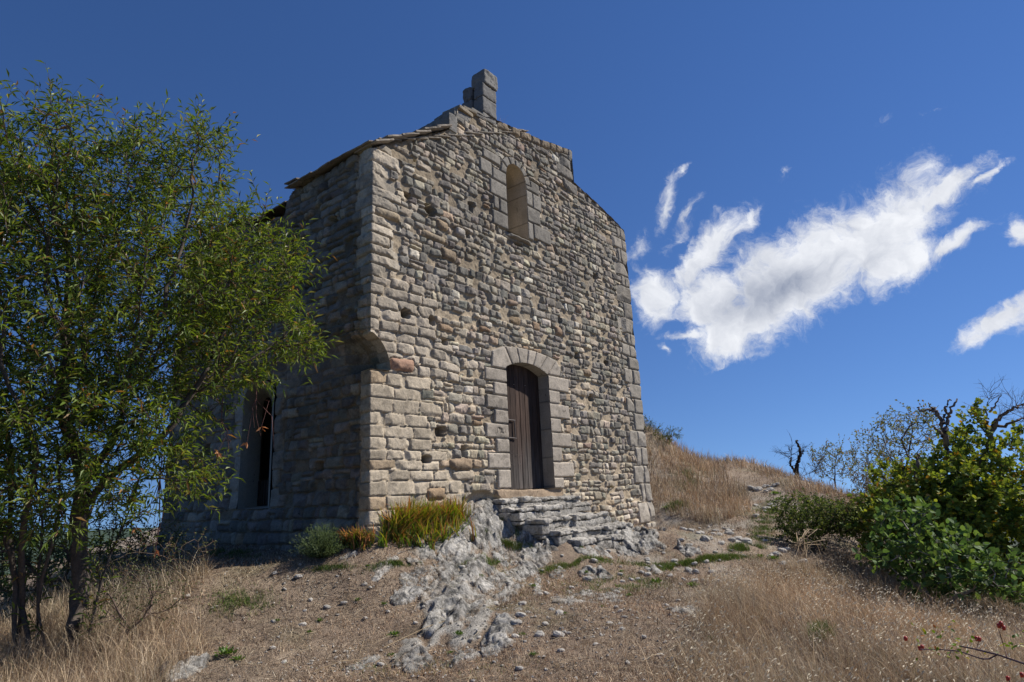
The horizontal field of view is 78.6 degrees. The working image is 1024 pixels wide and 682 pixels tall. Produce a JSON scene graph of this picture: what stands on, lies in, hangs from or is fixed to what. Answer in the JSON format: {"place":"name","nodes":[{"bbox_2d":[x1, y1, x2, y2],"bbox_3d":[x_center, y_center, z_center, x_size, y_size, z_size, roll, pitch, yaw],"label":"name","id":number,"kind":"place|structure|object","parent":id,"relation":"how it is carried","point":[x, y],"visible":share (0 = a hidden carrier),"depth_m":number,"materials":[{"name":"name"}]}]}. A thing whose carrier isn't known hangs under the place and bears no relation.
{"place":"outdoors","nodes":[
{"label":"outdoors","id":0,"kind":"place"},
{"bbox_2d":[0,493,1016,573],"bbox_3d":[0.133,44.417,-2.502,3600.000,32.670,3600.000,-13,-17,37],"label":"hills","id":1,"kind":"structure","parent":0,"point":[102,532],"depth_m":1318.51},
{"bbox_2d":[0,429,1023,681],"bbox_3d":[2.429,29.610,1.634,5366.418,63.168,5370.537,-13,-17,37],"label":"ground","id":2,"kind":"structure","parent":0,"point":[480,617],"depth_m":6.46,"materials":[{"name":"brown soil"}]},
{"bbox_2d":[0,497,122,605],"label":"hedge tree","id":3,"kind":"object","parent":2,"relation":"on","point":[60,557],"visible":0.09,"depth_m":12.90,"materials":[{"name":"green plant"}]},
{"bbox_2d":[0,492,193,615],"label":"thicket bush","id":4,"kind":"object","parent":2,"relation":"on","point":[68,560],"visible":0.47,"depth_m":7.52,"materials":[{"name":"green plant"}]},
{"bbox_2d":[56,552,202,641],"bbox_3d":[-3.735,2.504,6.183,1.134,0.884,1.182,-13,-17,37],"label":"undergrowth shrub","id":5,"kind":"object","parent":2,"relation":"on","point":[148,608],"visible":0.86,"depth_m":6.04,"materials":[{"name":"brown plant"}]},
{"bbox_2d":[93,524,220,588],"bbox_3d":[-3.880,2.484,6.950,0.933,0.857,1.088,-7,-14,16],"label":"wild rose shrub","id":6,"kind":"object","parent":2,"relation":"on","point":[166,551],"visible":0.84,"depth_m":7.00,"materials":[{"name":"green plant"}]},
{"bbox_2d":[152,661,168,679],"bbox_3d":[-2.966,2.804,5.291,0.057,0.131,0.248,-1,-14,-8],"label":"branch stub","id":7,"kind":"object","parent":2,"relation":"on","point":[166,662],"visible":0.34,"depth_m":5.28,"materials":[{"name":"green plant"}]},
{"bbox_2d":[0,60,342,661],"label":"almond tree","id":8,"kind":"object","parent":2,"relation":"on","point":[19,414],"visible":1,"depth_m":6.09,"materials":[{"name":"green plant"}]},
{"bbox_2d":[161,652,211,681],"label":"rock outcrop","id":9,"kind":"object","parent":2,"relation":"on","point":[192,667],"visible":0.73,"depth_m":5.46,"materials":[{"name":"stone"}]},
{"bbox_2d":[214,645,237,656],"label":"weed tuft","id":10,"kind":"object","parent":2,"relation":"on","point":[224,650],"visible":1,"depth_m":5.71,"materials":[{"name":"green plant"}]},
{"bbox_2d":[229,655,245,660],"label":"weed tuft","id":11,"kind":"object","parent":2,"relation":"on","point":[239,657],"visible":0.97,"depth_m":5.63,"materials":[{"name":"green plant"}]},
{"bbox_2d":[294,574,302,578],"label":"loose stone","id":12,"kind":"object","parent":2,"relation":"on","point":[298,576],"visible":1,"depth_m":7.11,"materials":[{"name":"stone"}]},
{"bbox_2d":[290,523,349,557],"bbox_3d":[-2.318,2.416,7.587,0.695,0.440,0.756,-5,-14,9],"label":"broom bush","id":13,"kind":"object","parent":2,"relation":"on","point":[318,547],"visible":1,"depth_m":7.49,"materials":[{"name":"green plant"}]},
{"bbox_2d":[338,550,357,560],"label":"rock outcrop","id":14,"kind":"object","parent":2,"relation":"on","point":[350,553],"visible":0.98,"depth_m":7.52,"materials":[{"name":"stone"}]},
{"bbox_2d":[335,521,380,550],"bbox_3d":[-1.912,2.407,7.724,0.666,0.349,0.615,-13,-17,37],"label":"iris clump","id":15,"kind":"object","parent":2,"relation":"on","point":[360,540],"visible":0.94,"depth_m":7.69,"materials":[{"name":"orange plant"}]},
{"bbox_2d":[346,654,383,669],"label":"rock outcrop","id":16,"kind":"object","parent":2,"relation":"on","point":[368,660],"visible":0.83,"depth_m":5.47,"materials":[{"name":"stone"}]},
{"bbox_2d":[371,551,404,581],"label":"rock outcrop","id":17,"kind":"object","parent":2,"relation":"on","point":[380,574],"visible":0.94,"depth_m":7.33,"materials":[{"name":"stone"}]},
{"bbox_2d":[389,631,399,636],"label":"weed tuft","id":18,"kind":"object","parent":2,"relation":"on","point":[397,632],"visible":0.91,"depth_m":6.12,"materials":[{"name":"green plant"}]},
{"bbox_2d":[155,69,655,551],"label":"chapel","id":19,"kind":"structure","parent":2,"relation":"on","point":[472,289],"depth_m":10.16,"materials":[{"name":"stone"}]},
{"bbox_2d":[237,380,276,508],"bbox_3d":[-4.073,1.744,10.397,1.480,2.200,0.680,-13,-17,37],"label":"side window","id":20,"kind":"structure","parent":19,"relation":"in","point":[255,493],"depth_m":10.51,"materials":[{"name":"glass"}]},
{"bbox_2d":[506,362,543,489],"bbox_3d":[0.151,1.464,10.990,0.065,2.250,1.215,-13,-17,37],"label":"door","id":21,"kind":"structure","parent":19,"relation":"in","point":[526,463],"depth_m":11.07,"materials":[{"name":"brown wood"}]},
{"bbox_2d":[377,493,434,542],"bbox_3d":[-1.456,2.305,8.212,1.041,0.627,0.959,2,-15,-17],"label":"iris clump","id":22,"kind":"object","parent":2,"relation":"on","point":[399,516],"visible":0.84,"depth_m":8.07,"materials":[{"name":"green plant"}]},
{"bbox_2d":[391,640,434,673],"bbox_3d":[-0.834,2.744,5.399,0.539,0.179,0.502,-13,-17,37],"label":"rock outcrop","id":23,"kind":"object","parent":2,"relation":"on","point":[416,657],"visible":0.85,"depth_m":5.35,"materials":[{"name":"stone"}]},
{"bbox_2d":[390,560,445,605],"bbox_3d":[-1.057,2.842,7.367,0.546,0.383,1.375,-5,-14,8],"label":"rock outcrop","id":24,"kind":"object","parent":2,"relation":"on","point":[413,592],"visible":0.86,"depth_m":7.14,"materials":[{"name":"stone"}]},
{"bbox_2d":[369,492,478,550],"bbox_3d":[-1.181,2.400,8.403,1.000,0.768,2.114,-13,-17,37],"label":"iris clump","id":25,"kind":"object","parent":2,"relation":"on","point":[439,517],"visible":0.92,"depth_m":8.43,"materials":[{"name":"green plant"}]},
{"bbox_2d":[405,517,474,567],"bbox_3d":[-0.908,2.700,8.453,0.883,0.752,1.717,-5,-14,8],"label":"rock outcrop","id":26,"kind":"object","parent":2,"relation":"on","point":[456,545],"visible":0.52,"depth_m":8.23,"materials":[{"name":"stone"}]},
{"bbox_2d":[453,630,462,635],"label":"weed tuft","id":27,"kind":"object","parent":2,"relation":"on","point":[458,633],"visible":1,"depth_m":5.77,"materials":[{"name":"green plant"}]},
{"bbox_2d":[419,553,497,637],"bbox_3d":[-0.589,2.837,7.162,0.927,0.648,2.412,-5,-14,8],"label":"rock outcrop","id":28,"kind":"object","parent":2,"relation":"on","point":[443,590],"visible":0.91,"depth_m":6.94,"materials":[{"name":"stone"}]},
{"bbox_2d":[440,648,476,668],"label":"rock outcrop","id":29,"kind":"object","parent":2,"relation":"on","point":[455,659],"visible":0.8,"depth_m":5.31,"materials":[{"name":"stone"}]},
{"bbox_2d":[465,553,499,593],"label":"rock outcrop","id":30,"kind":"object","parent":2,"relation":"on","point":[484,586],"visible":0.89,"depth_m":7.79,"materials":[{"name":"stone"}]},
{"bbox_2d":[464,498,517,550],"bbox_3d":[-0.468,2.718,9.321,1.256,0.892,1.394,-9,-15,24],"label":"rock outcrop","id":31,"kind":"object","parent":2,"relation":"on","point":[485,516],"visible":0.59,"depth_m":9.13,"materials":[{"name":"stone"}]},
{"bbox_2d":[480,612,515,657],"bbox_3d":[-0.114,2.680,5.703,0.383,0.253,0.941,-3,-14,0],"label":"rock outcrop","id":32,"kind":"object","parent":2,"relation":"on","point":[499,629],"visible":0.84,"depth_m":5.56,"materials":[{"name":"stone"}]},
{"bbox_2d":[492,566,526,603],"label":"rock outcrop","id":33,"kind":"object","parent":2,"relation":"on","point":[504,591],"visible":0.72,"depth_m":7.73,"materials":[{"name":"stone"}]},
{"bbox_2d":[0,419,1023,681],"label":"dry grass","id":34,"kind":"structure","parent":2,"relation":"on","point":[724,499],"depth_m":5.91,"materials":[{"name":"beige plant"}]},
{"bbox_2d":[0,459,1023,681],"bbox_3d":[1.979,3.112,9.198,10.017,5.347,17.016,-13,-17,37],"label":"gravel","id":35,"kind":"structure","parent":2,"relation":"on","point":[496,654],"depth_m":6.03,"materials":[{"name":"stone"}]},
{"bbox_2d":[187,461,839,680],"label":"green grass","id":36,"kind":"structure","parent":2,"relation":"on","point":[738,547],"depth_m":8.65,"materials":[{"name":"green plant"}]},
{"bbox_2d":[510,619,521,625],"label":"loose stone","id":37,"kind":"object","parent":2,"relation":"on","point":[515,621],"visible":0.82,"depth_m":5.89,"materials":[{"name":"stone"}]},
{"bbox_2d":[515,612,525,616],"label":"loose stone","id":38,"kind":"object","parent":2,"relation":"on","point":[520,614],"visible":0.89,"depth_m":6.15,"materials":[{"name":"stone"}]},
{"bbox_2d":[491,530,558,570],"bbox_3d":[0.138,2.997,8.871,0.902,0.629,1.114,-13,-17,37],"label":"rock outcrop","id":39,"kind":"object","parent":2,"relation":"on","point":[541,557],"visible":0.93,"depth_m":8.80,"materials":[{"name":"stone"}]},
{"bbox_2d":[516,559,539,577],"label":"rock outcrop","id":40,"kind":"object","parent":2,"relation":"on","point":[525,572],"visible":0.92,"depth_m":8.42,"materials":[{"name":"stone"}]},
{"bbox_2d":[520,524,544,552],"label":"rock outcrop","id":41,"kind":"object","parent":2,"relation":"on","point":[530,537],"visible":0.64,"depth_m":9.06,"materials":[{"name":"stone"}]},
{"bbox_2d":[528,573,543,595],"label":"rock outcrop","id":42,"kind":"object","parent":2,"relation":"on","point":[539,586],"visible":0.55,"depth_m":7.88,"materials":[{"name":"stone"}]},
{"bbox_2d":[534,631,544,636],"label":"loose stone","id":43,"kind":"object","parent":2,"relation":"on","point":[537,633],"visible":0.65,"depth_m":5.58,"materials":[{"name":"stone"}]},
{"bbox_2d":[549,566,565,578],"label":"rock outcrop","id":44,"kind":"object","parent":2,"relation":"on","point":[557,573],"visible":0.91,"depth_m":8.37,"materials":[{"name":"stone"}]},
{"bbox_2d":[553,630,564,636],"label":"loose stone","id":45,"kind":"object","parent":2,"relation":"on","point":[556,633],"visible":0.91,"depth_m":5.53,"materials":[{"name":"stone"}]},
{"bbox_2d":[550,589,605,604],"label":"rock outcrop","id":46,"kind":"object","parent":2,"relation":"on","point":[561,600],"visible":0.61,"depth_m":7.00,"materials":[{"name":"stone"}]},
{"bbox_2d":[582,576,592,581],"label":"loose stone","id":47,"kind":"object","parent":2,"relation":"on","point":[585,578],"visible":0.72,"depth_m":8.14,"materials":[{"name":"stone"}]},
{"bbox_2d":[577,566,613,579],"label":"rock outcrop","id":48,"kind":"object","parent":2,"relation":"on","point":[601,571],"visible":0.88,"depth_m":8.37,"materials":[{"name":"stone"}]},
{"bbox_2d":[572,543,619,561],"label":"rock outcrop","id":49,"kind":"object","parent":2,"relation":"on","point":[586,551],"visible":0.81,"depth_m":9.04,"materials":[{"name":"stone"}]},
{"bbox_2d":[591,587,626,602],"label":"rock outcrop","id":50,"kind":"object","parent":2,"relation":"on","point":[608,596],"visible":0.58,"depth_m":7.36,"materials":[{"name":"stone"}]},
{"bbox_2d":[615,544,640,557],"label":"rock outcrop","id":51,"kind":"object","parent":2,"relation":"on","point":[622,549],"visible":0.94,"depth_m":9.66,"materials":[{"name":"stone"}]},
{"bbox_2d":[603,520,682,554],"bbox_3d":[2.003,3.222,10.242,1.452,0.587,1.241,-1,-14,-8],"label":"rock outcrop","id":52,"kind":"object","parent":2,"relation":"on","point":[642,540],"visible":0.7,"depth_m":10.00,"materials":[{"name":"stone"}]},
{"bbox_2d":[644,564,662,573],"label":"rock outcrop","id":53,"kind":"object","parent":2,"relation":"on","point":[653,567],"visible":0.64,"depth_m":8.88,"materials":[{"name":"stone"}]},
{"bbox_2d":[651,577,661,582],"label":"weed tuft","id":54,"kind":"object","parent":2,"relation":"on","point":[655,580],"visible":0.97,"depth_m":8.10,"materials":[{"name":"green plant"}]},
{"bbox_2d":[644,414,683,444],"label":"juniper shrub","id":55,"kind":"object","parent":2,"relation":"on","point":[657,432],"visible":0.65,"depth_m":19.00,"materials":[{"name":"green plant"}]},
{"bbox_2d":[667,605,699,614],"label":"rock outcrop","id":56,"kind":"object","parent":2,"relation":"on","point":[678,609],"visible":0.45,"depth_m":6.31,"materials":[{"name":"stone"}]},
{"bbox_2d":[675,543,701,556],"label":"rock outcrop","id":57,"kind":"object","parent":2,"relation":"on","point":[689,549],"visible":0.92,"depth_m":9.72,"materials":[{"name":"stone"}]},
{"bbox_2d":[685,567,691,571],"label":"loose stone","id":58,"kind":"object","parent":2,"relation":"on","point":[688,569],"visible":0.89,"depth_m":9.01,"materials":[{"name":"stone"}]},
{"bbox_2d":[691,569,699,573],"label":"loose stone","id":59,"kind":"object","parent":2,"relation":"on","point":[694,571],"visible":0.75,"depth_m":8.90,"materials":[{"name":"stone"}]},
{"bbox_2d":[700,535,709,541],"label":"loose stone","id":60,"kind":"object","parent":2,"relation":"on","point":[706,538],"visible":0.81,"depth_m":10.13,"materials":[{"name":"stone"}]},
{"bbox_2d":[724,531,733,534],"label":"loose stone","id":61,"kind":"object","parent":2,"relation":"on","point":[728,532],"visible":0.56,"depth_m":11.98,"materials":[{"name":"stone"}]},
{"bbox_2d":[727,537,735,541],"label":"loose stone","id":62,"kind":"object","parent":2,"relation":"on","point":[732,539],"visible":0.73,"depth_m":10.48,"materials":[{"name":"stone"}]},
{"bbox_2d":[740,537,752,542],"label":"loose stone","id":63,"kind":"object","parent":2,"relation":"on","point":[746,539],"visible":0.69,"depth_m":10.72,"materials":[{"name":"stone"}]},
{"bbox_2d":[753,486,762,490],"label":"loose stone","id":64,"kind":"object","parent":2,"relation":"on","point":[758,488],"visible":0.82,"depth_m":16.02,"materials":[{"name":"stone"}]},
{"bbox_2d":[767,554,779,559],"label":"weed tuft","id":65,"kind":"object","parent":2,"relation":"on","point":[772,557],"visible":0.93,"depth_m":9.97,"materials":[{"name":"green plant"}]},
{"bbox_2d":[770,551,781,555],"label":"loose stone","id":66,"kind":"object","parent":2,"relation":"on","point":[775,552],"visible":0.56,"depth_m":10.19,"materials":[{"name":"stone"}]},
{"bbox_2d":[777,548,787,552],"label":"loose stone","id":67,"kind":"object","parent":2,"relation":"on","point":[781,550],"visible":0.63,"depth_m":10.47,"materials":[{"name":"stone"}]},
{"bbox_2d":[772,432,836,480],"bbox_3d":[8.392,3.348,17.855,1.924,1.731,1.250,-13,-17,37],"label":"dead tree","id":68,"kind":"object","parent":2,"relation":"on","point":[798,458],"visible":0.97,"depth_m":17.92,"materials":[{"name":"black wood"}]},
{"bbox_2d":[794,529,833,560],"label":"oat stalks","id":69,"kind":"object","parent":2,"relation":"on","point":[804,543],"visible":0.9,"depth_m":10.44,"materials":[{"name":"beige plant"}]},
{"bbox_2d":[767,486,870,550],"bbox_3d":[5.670,3.288,11.471,1.708,1.244,1.692,-3,-14,2],"label":"bramble bush","id":70,"kind":"object","parent":2,"relation":"on","point":[821,520],"visible":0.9,"depth_m":11.27,"materials":[{"name":"green plant"}]},
{"bbox_2d":[640,538,1023,681],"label":"grass seed heads","id":71,"kind":"object","parent":2,"relation":"on","point":[878,635],"depth_m":4.98,"materials":[{"name":"beige plant"}]},
{"bbox_2d":[807,435,864,488],"bbox_3d":[11.778,5.627,22.422,1.809,4.649,2.204,-7,-14,17],"label":"sparse tree","id":72,"kind":"object","parent":2,"relation":"on","point":[832,466],"visible":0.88,"depth_m":22.65,"materials":[{"name":"green plant"}]},
{"bbox_2d":[824,458,894,557],"bbox_3d":[6.753,3.122,11.823,1.917,1.995,2.442,-13,-17,37],"label":"thorn scrub","id":73,"kind":"object","parent":2,"relation":"on","point":[864,484],"visible":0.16,"depth_m":12.11,"materials":[{"name":"green plant"}]},
{"bbox_2d":[842,421,901,492],"bbox_3d":[11.485,4.715,19.349,1.984,4.520,1.991,-13,-17,37],"label":"sparse tree","id":74,"kind":"object","parent":2,"relation":"on","point":[867,456],"visible":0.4,"depth_m":19.70,"materials":[{"name":"green plant"}]},
{"bbox_2d":[859,399,952,469],"bbox_3d":[10.691,3.686,16.434,1.965,4.437,2.733,0,-14,-11],"label":"sparse tree","id":75,"kind":"object","parent":2,"relation":"on","point":[906,431],"visible":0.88,"depth_m":16.67,"materials":[{"name":"green plant"}]},
{"bbox_2d":[840,398,1009,586],"bbox_3d":[6.591,2.579,10.140,2.084,3.156,2.578,0,-14,-12],"label":"field maple","id":76,"kind":"object","parent":2,"relation":"on","point":[898,484],"visible":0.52,"depth_m":9.98,"materials":[{"name":"green plant"}]},
{"bbox_2d":[852,493,1023,609],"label":"fig bush","id":77,"kind":"object","parent":2,"relation":"on","point":[947,577],"visible":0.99,"depth_m":7.87,"materials":[{"name":"green plant"}]},
{"bbox_2d":[876,378,1023,610],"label":"field maple","id":78,"kind":"object","parent":2,"relation":"on","point":[1011,515],"visible":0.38,"depth_m":9.79,"materials":[{"name":"green plant"}]},
{"bbox_2d":[903,620,1023,681],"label":"rose hip branch","id":79,"kind":"object","parent":2,"relation":"on","point":[1000,625],"visible":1,"depth_m":3.22,"materials":[{"name":"red"}]},
{"bbox_2d":[0,0,1023,531],"label":"sky","id":80,"kind":"structure","parent":0,"point":[818,205],"materials":[{"name":"blue"}]},
{"bbox_2d":[14,566,1010,681],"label":"stones","id":81,"kind":"object","parent":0,"point":[280,645],"visible":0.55,"depth_m":5.81,"materials":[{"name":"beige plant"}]}
]}

